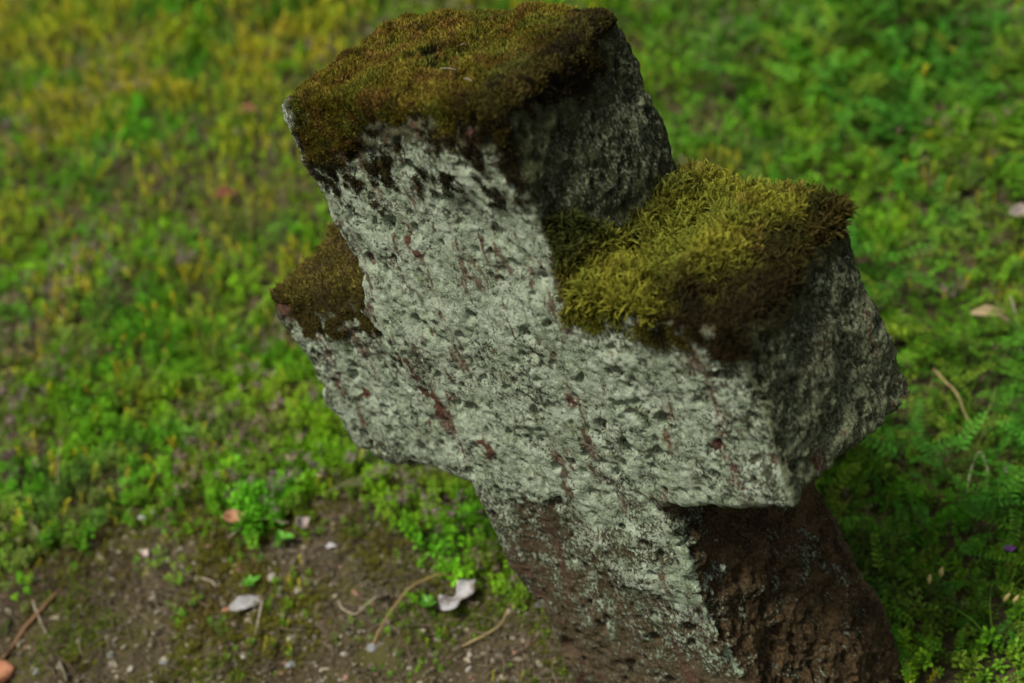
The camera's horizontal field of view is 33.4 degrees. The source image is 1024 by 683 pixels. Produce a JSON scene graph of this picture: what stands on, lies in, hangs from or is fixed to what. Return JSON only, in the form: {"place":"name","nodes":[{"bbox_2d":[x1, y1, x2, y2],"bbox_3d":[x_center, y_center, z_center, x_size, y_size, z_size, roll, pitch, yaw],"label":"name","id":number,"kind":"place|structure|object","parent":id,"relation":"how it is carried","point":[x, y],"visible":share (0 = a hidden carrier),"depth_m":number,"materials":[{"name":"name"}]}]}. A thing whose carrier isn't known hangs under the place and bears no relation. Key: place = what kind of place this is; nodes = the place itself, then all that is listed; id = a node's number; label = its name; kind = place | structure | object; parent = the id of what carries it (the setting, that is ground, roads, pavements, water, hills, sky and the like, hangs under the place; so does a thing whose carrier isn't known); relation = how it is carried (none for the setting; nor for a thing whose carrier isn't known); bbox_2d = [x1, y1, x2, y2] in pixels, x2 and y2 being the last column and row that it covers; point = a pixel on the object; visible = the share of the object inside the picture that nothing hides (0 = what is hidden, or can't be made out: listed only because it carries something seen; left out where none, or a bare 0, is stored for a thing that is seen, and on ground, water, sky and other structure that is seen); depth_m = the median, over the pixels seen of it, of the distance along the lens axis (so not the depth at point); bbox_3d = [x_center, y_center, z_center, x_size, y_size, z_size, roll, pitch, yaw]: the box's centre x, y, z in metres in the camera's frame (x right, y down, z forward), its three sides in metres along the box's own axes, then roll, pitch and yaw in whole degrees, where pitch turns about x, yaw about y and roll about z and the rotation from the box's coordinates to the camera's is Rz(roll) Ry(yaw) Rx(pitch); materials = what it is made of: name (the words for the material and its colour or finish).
{"place":"outdoors","nodes":[
{"label":"outdoors","id":0,"kind":"place"},
{"bbox_2d":[0,0,1023,682],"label":"ground","id":1,"kind":"structure","parent":0,"point":[360,656],"depth_m":2.87,"materials":[{"name":"green plant"}]},
{"bbox_2d":[0,660,15,682],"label":"terracotta shard","id":2,"kind":"object","parent":1,"relation":"on","point":[7,670],"visible":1,"depth_m":2.49,"materials":[{"name":"orange ceramic"}]},
{"bbox_2d":[1,584,64,659],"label":"twig","id":3,"kind":"object","parent":1,"relation":"on","point":[30,621],"visible":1,"depth_m":2.56,"materials":[{"name":"brown wood"}]},
{"bbox_2d":[25,522,49,541],"bbox_3d":[-0.745,0.309,2.688,0.044,0.037,0.037,0,30,0],"label":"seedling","id":4,"kind":"object","parent":1,"relation":"on","point":[35,531],"visible":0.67,"depth_m":2.69,"materials":[{"name":"plant"}]},
{"bbox_2d":[32,600,46,631],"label":"straw","id":5,"kind":"object","parent":1,"relation":"on","point":[38,615],"visible":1,"depth_m":2.56,"materials":[{"name":"beige plant"}]},
{"bbox_2d":[57,658,67,680],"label":"twig","id":6,"kind":"object","parent":1,"relation":"on","point":[62,669],"visible":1,"depth_m":2.46,"materials":[{"name":"beige wood"}]},
{"bbox_2d":[127,665,134,671],"bbox_3d":[-0.551,0.474,2.467,0.011,0.009,0.014,19,29,20],"label":"pebble","id":7,"kind":"object","parent":1,"relation":"on","point":[131,668],"visible":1,"depth_m":2.46,"materials":[{"name":"beige stone"}]},
{"bbox_2d":[141,549,147,555],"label":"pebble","id":8,"kind":"object","parent":1,"relation":"on","point":[144,552],"visible":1,"depth_m":2.60,"materials":[{"name":"beige stone"}]},
{"bbox_2d":[159,659,168,665],"bbox_3d":[-0.503,0.463,2.467,0.013,0.008,0.018,-10,25,-28],"label":"pebble","id":9,"kind":"object","parent":1,"relation":"on","point":[164,661],"visible":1,"depth_m":2.46,"materials":[{"name":"beige stone"}]},
{"bbox_2d":[195,576,218,586],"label":"straw","id":10,"kind":"object","parent":1,"relation":"on","point":[215,585],"visible":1,"depth_m":2.55,"materials":[{"name":"beige plant"}]},
{"bbox_2d":[221,595,263,610],"bbox_3d":[-0.395,0.384,2.503,0.072,0.009,0.025,-16,44,-36],"label":"dry leaf","id":11,"kind":"object","parent":1,"relation":"on","point":[242,602],"visible":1,"depth_m":2.50,"materials":[{"name":"white plant"}]},
{"bbox_2d":[239,652,248,658],"bbox_3d":[-0.384,0.450,2.448,0.014,0.007,0.013,21,36,32],"label":"pebble","id":12,"kind":"object","parent":1,"relation":"on","point":[242,656],"visible":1,"depth_m":2.44,"materials":[{"name":"beige stone"}]},
{"bbox_2d":[240,574,260,589],"bbox_3d":[-0.388,0.362,2.535,0.024,0.026,0.028,10,31,17],"label":"seedling","id":13,"kind":"object","parent":1,"relation":"on","point":[250,580],"visible":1,"depth_m":2.53,"materials":[{"name":"green plant"}]},
{"bbox_2d":[249,600,262,646],"bbox_3d":[-0.371,0.411,2.482,0.004,0.025,0.085,3,30,5],"label":"straw","id":14,"kind":"object","parent":1,"relation":"on","point":[261,605],"visible":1,"depth_m":2.49,"materials":[{"name":"beige plant"}]},
{"bbox_2d":[227,518,288,537],"bbox_3d":[-0.387,0.283,2.604,0.095,0.030,0.018,0,30,0],"label":"straw","id":15,"kind":"object","parent":1,"relation":"on","point":[256,520],"visible":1,"depth_m":2.60,"materials":[{"name":"brown plant"}]},
{"bbox_2d":[267,572,276,582],"bbox_3d":[-0.358,0.353,2.546,0.015,0.012,0.014,-19,35,-29],"label":"pebble","id":16,"kind":"object","parent":1,"relation":"on","point":[271,576],"visible":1,"depth_m":2.54,"materials":[{"name":"beige stone"}]},
{"bbox_2d":[276,530,294,548],"bbox_3d":[-0.341,0.303,2.581,0.030,0.030,0.033,0,30,0],"label":"seedling","id":17,"kind":"object","parent":1,"relation":"on","point":[282,536],"visible":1,"depth_m":2.58,"materials":[{"name":"green plant"}]},
{"bbox_2d":[0,482,571,682],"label":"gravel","id":18,"kind":"structure","parent":1,"relation":"on","point":[378,642],"depth_m":2.50,"materials":[{"name":"brown soil"}]},
{"bbox_2d":[0,447,572,682],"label":"dry litter","id":19,"kind":"object","parent":1,"relation":"on","point":[381,593],"visible":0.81,"depth_m":2.52,"materials":[{"name":"brown plant"}]},
{"bbox_2d":[0,460,573,682],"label":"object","id":20,"kind":"object","parent":1,"relation":"on","point":[267,619],"visible":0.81,"depth_m":2.54,"materials":[{"name":"green plant"}]},
{"bbox_2d":[285,661,297,667],"bbox_3d":[-0.313,0.459,2.427,0.014,0.008,0.018,10,31,16],"label":"pebble","id":21,"kind":"object","parent":1,"relation":"on","point":[289,664],"visible":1,"depth_m":2.42,"materials":[{"name":"white stone"}]},
{"bbox_2d":[293,586,303,593],"bbox_3d":[-0.315,0.366,2.522,0.014,0.008,0.017,28,34,31],"label":"pebble","id":22,"kind":"object","parent":1,"relation":"on","point":[296,590],"visible":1,"depth_m":2.52,"materials":[{"name":"beige stone"}]},
{"bbox_2d":[296,516,309,527],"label":"dry leaf","id":23,"kind":"object","parent":1,"relation":"on","point":[302,522],"visible":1,"depth_m":2.57,"materials":[{"name":"beige plant"}]},
{"bbox_2d":[325,542,335,547],"bbox_3d":[-0.272,0.306,2.559,0.013,0.007,0.013,20,36,31],"label":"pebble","id":24,"kind":"object","parent":1,"relation":"on","point":[330,545],"visible":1,"depth_m":2.56,"materials":[{"name":"white stone"}]},
{"bbox_2d":[337,590,390,614],"bbox_3d":[-0.216,0.379,2.481,0.080,0.020,0.039,0,30,0],"label":"straw","id":25,"kind":"object","parent":1,"relation":"on","point":[362,607],"visible":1,"depth_m":2.47,"materials":[{"name":"plant"}]},
{"bbox_2d":[367,643,377,651],"bbox_3d":[-0.198,0.436,2.433,0.015,0.010,0.018,16,34,26],"label":"pebble","id":26,"kind":"object","parent":1,"relation":"on","point":[371,647],"visible":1,"depth_m":2.43,"materials":[{"name":"white stone"}]},
{"bbox_2d":[368,573,460,652],"bbox_3d":[-0.148,0.382,2.463,0.164,0.076,0.030,-21,36,-32],"label":"straw","id":27,"kind":"object","parent":1,"relation":"on","point":[399,599],"visible":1,"depth_m":2.46,"materials":[{"name":"brown plant"}]},
{"bbox_2d":[417,593,436,612],"bbox_3d":[-0.121,0.382,2.461,0.026,0.029,0.028,13,32,21],"label":"seedling","id":28,"kind":"object","parent":1,"relation":"on","point":[426,599],"visible":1,"depth_m":2.46,"materials":[{"name":"green plant"}]},
{"bbox_2d":[439,580,474,610],"bbox_3d":[-0.077,0.363,2.452,0.032,0.017,0.070,34,54,24],"label":"dry leaf","id":29,"kind":"object","parent":1,"relation":"on","point":[464,588],"visible":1,"depth_m":2.45,"materials":[{"name":"white plant"}]},
{"bbox_2d":[462,608,507,646],"bbox_3d":[-0.034,0.408,2.413,0.076,0.038,0.017,-17,34,-27],"label":"straw","id":30,"kind":"object","parent":1,"relation":"on","point":[475,639],"visible":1,"depth_m":2.41,"materials":[{"name":"beige plant"}]},
{"bbox_2d":[0,0,1023,682],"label":"green stonecrop carpet","id":31,"kind":"object","parent":1,"relation":"on","point":[106,400],"visible":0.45,"depth_m":2.96,"materials":[{"name":"green plant"}]},
{"bbox_2d":[56,437,61,490],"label":"straw","id":32,"kind":"object","parent":31,"relation":"on","point":[58,461],"visible":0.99,"depth_m":2.76,"materials":[{"name":"beige plant"}]},
{"bbox_2d":[214,185,238,196],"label":"dry leaf","id":33,"kind":"object","parent":31,"relation":"on","point":[221,191],"visible":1,"depth_m":3.28,"materials":[{"name":"brown plant"}]},
{"bbox_2d":[222,509,244,521],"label":"dry leaf","id":34,"kind":"object","parent":31,"relation":"on","point":[232,513],"visible":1,"depth_m":2.61,"materials":[{"name":"brown plant"}]},
{"bbox_2d":[321,470,383,496],"bbox_3d":[-0.243,0.218,2.624,0.116,0.016,0.019,-17,51,-37],"label":"long leaf","id":35,"kind":"object","parent":31,"relation":"on","point":[354,482],"visible":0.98,"depth_m":2.62,"materials":[{"name":"green plant"}]},
{"bbox_2d":[965,451,987,496],"bbox_3d":[0.674,0.193,2.459,0.029,0.050,0.051,11,32,18],"label":"straw","id":36,"kind":"object","parent":31,"relation":"on","point":[970,472],"visible":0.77,"depth_m":2.46,"materials":[{"name":"plant"}]},
{"bbox_2d":[1009,203,1023,216],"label":"curled leaf","id":37,"kind":"object","parent":31,"relation":"on","point":[1016,210],"visible":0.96,"depth_m":2.85,"materials":[{"name":"beige plant"}]},
{"bbox_2d":[0,0,1023,682],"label":"yellow stonecrop carpet","id":38,"kind":"object","parent":1,"relation":"on","point":[340,14],"visible":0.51,"depth_m":3.54,"materials":[{"name":"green plant"}]},
{"bbox_2d":[236,103,258,113],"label":"dry leaf","id":39,"kind":"object","parent":38,"relation":"on","point":[247,105],"visible":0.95,"depth_m":3.47,"materials":[{"name":"brown plant"}]},
{"bbox_2d":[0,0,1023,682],"bbox_3d":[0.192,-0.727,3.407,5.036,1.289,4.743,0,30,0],"label":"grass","id":40,"kind":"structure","parent":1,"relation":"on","point":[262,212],"depth_m":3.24,"materials":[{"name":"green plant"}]},
{"bbox_2d":[0,0,1023,588],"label":"withered seed heads","id":41,"kind":"object","parent":1,"relation":"on","point":[280,402],"visible":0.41,"depth_m":2.96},
{"bbox_2d":[269,0,909,682],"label":"stone cross","id":42,"kind":"object","parent":1,"relation":"on","point":[589,340],"visible":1,"depth_m":1.90,"materials":[{"name":"grey stone"}]},
{"bbox_2d":[626,0,1023,682],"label":"vetch carpet","id":43,"kind":"object","parent":1,"relation":"on","point":[1010,488],"visible":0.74,"depth_m":2.91,"materials":[{"name":"green plant"}]},
{"bbox_2d":[933,369,968,420],"bbox_3d":[0.659,0.080,2.565,0.005,0.034,0.102,-10,31,-16],"label":"straw","id":44,"kind":"object","parent":43,"relation":"on","point":[944,380],"visible":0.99,"depth_m":2.55,"materials":[{"name":"beige plant"}]},
{"bbox_2d":[971,305,1014,329],"bbox_3d":[0.758,-0.038,2.674,0.076,0.038,0.023,16,61,4],"label":"curled leaf","id":45,"kind":"object","parent":43,"relation":"on","point":[984,310],"visible":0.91,"depth_m":2.67,"materials":[{"name":"beige plant"}]},
{"bbox_2d":[1009,296,1021,358],"bbox_3d":[0.784,-0.022,2.652,0.010,0.064,0.088,0,30,0],"label":"straw","id":46,"kind":"object","parent":43,"relation":"on","point":[1016,320],"visible":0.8,"depth_m":2.67,"materials":[{"name":"beige plant"}]},
{"bbox_2d":[927,574,931,604],"bbox_3d":[0.573,0.343,2.345,0.006,0.061,0.006,-6,33,3],"label":"flower bud","id":47,"kind":"object","parent":1,"relation":"on","point":[929,579],"visible":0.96,"depth_m":2.33,"materials":[{"name":"beige plant"}]},
{"bbox_2d":[939,567,943,592],"bbox_3d":[0.588,0.335,2.344,0.007,0.067,0.007,-4,33,2],"label":"flower bud","id":48,"kind":"object","parent":1,"relation":"on","point":[941,571],"visible":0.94,"depth_m":2.33,"materials":[{"name":"beige plant"}]},
{"bbox_2d":[988,593,1009,624],"bbox_3d":[0.659,0.361,2.308,0.006,0.061,0.006,15,35,-8],"label":"flower bud","id":49,"kind":"object","parent":1,"relation":"on","point":[1006,597],"visible":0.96,"depth_m":2.30,"materials":[{"name":"beige plant"}]},
{"bbox_2d":[1004,544,1015,565],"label":"violet flower","id":50,"kind":"object","parent":1,"relation":"on","point":[1010,548],"visible":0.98,"depth_m":2.35,"materials":[{"name":"purple plant"}]},
{"bbox_2d":[1002,595,1018,627],"bbox_3d":[0.671,0.364,2.299,0.007,0.062,0.007,8,35,-4],"label":"flower bud","id":51,"kind":"object","parent":1,"relation":"on","point":[1016,598],"visible":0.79,"depth_m":2.29,"materials":[{"name":"beige plant"}]}
]}

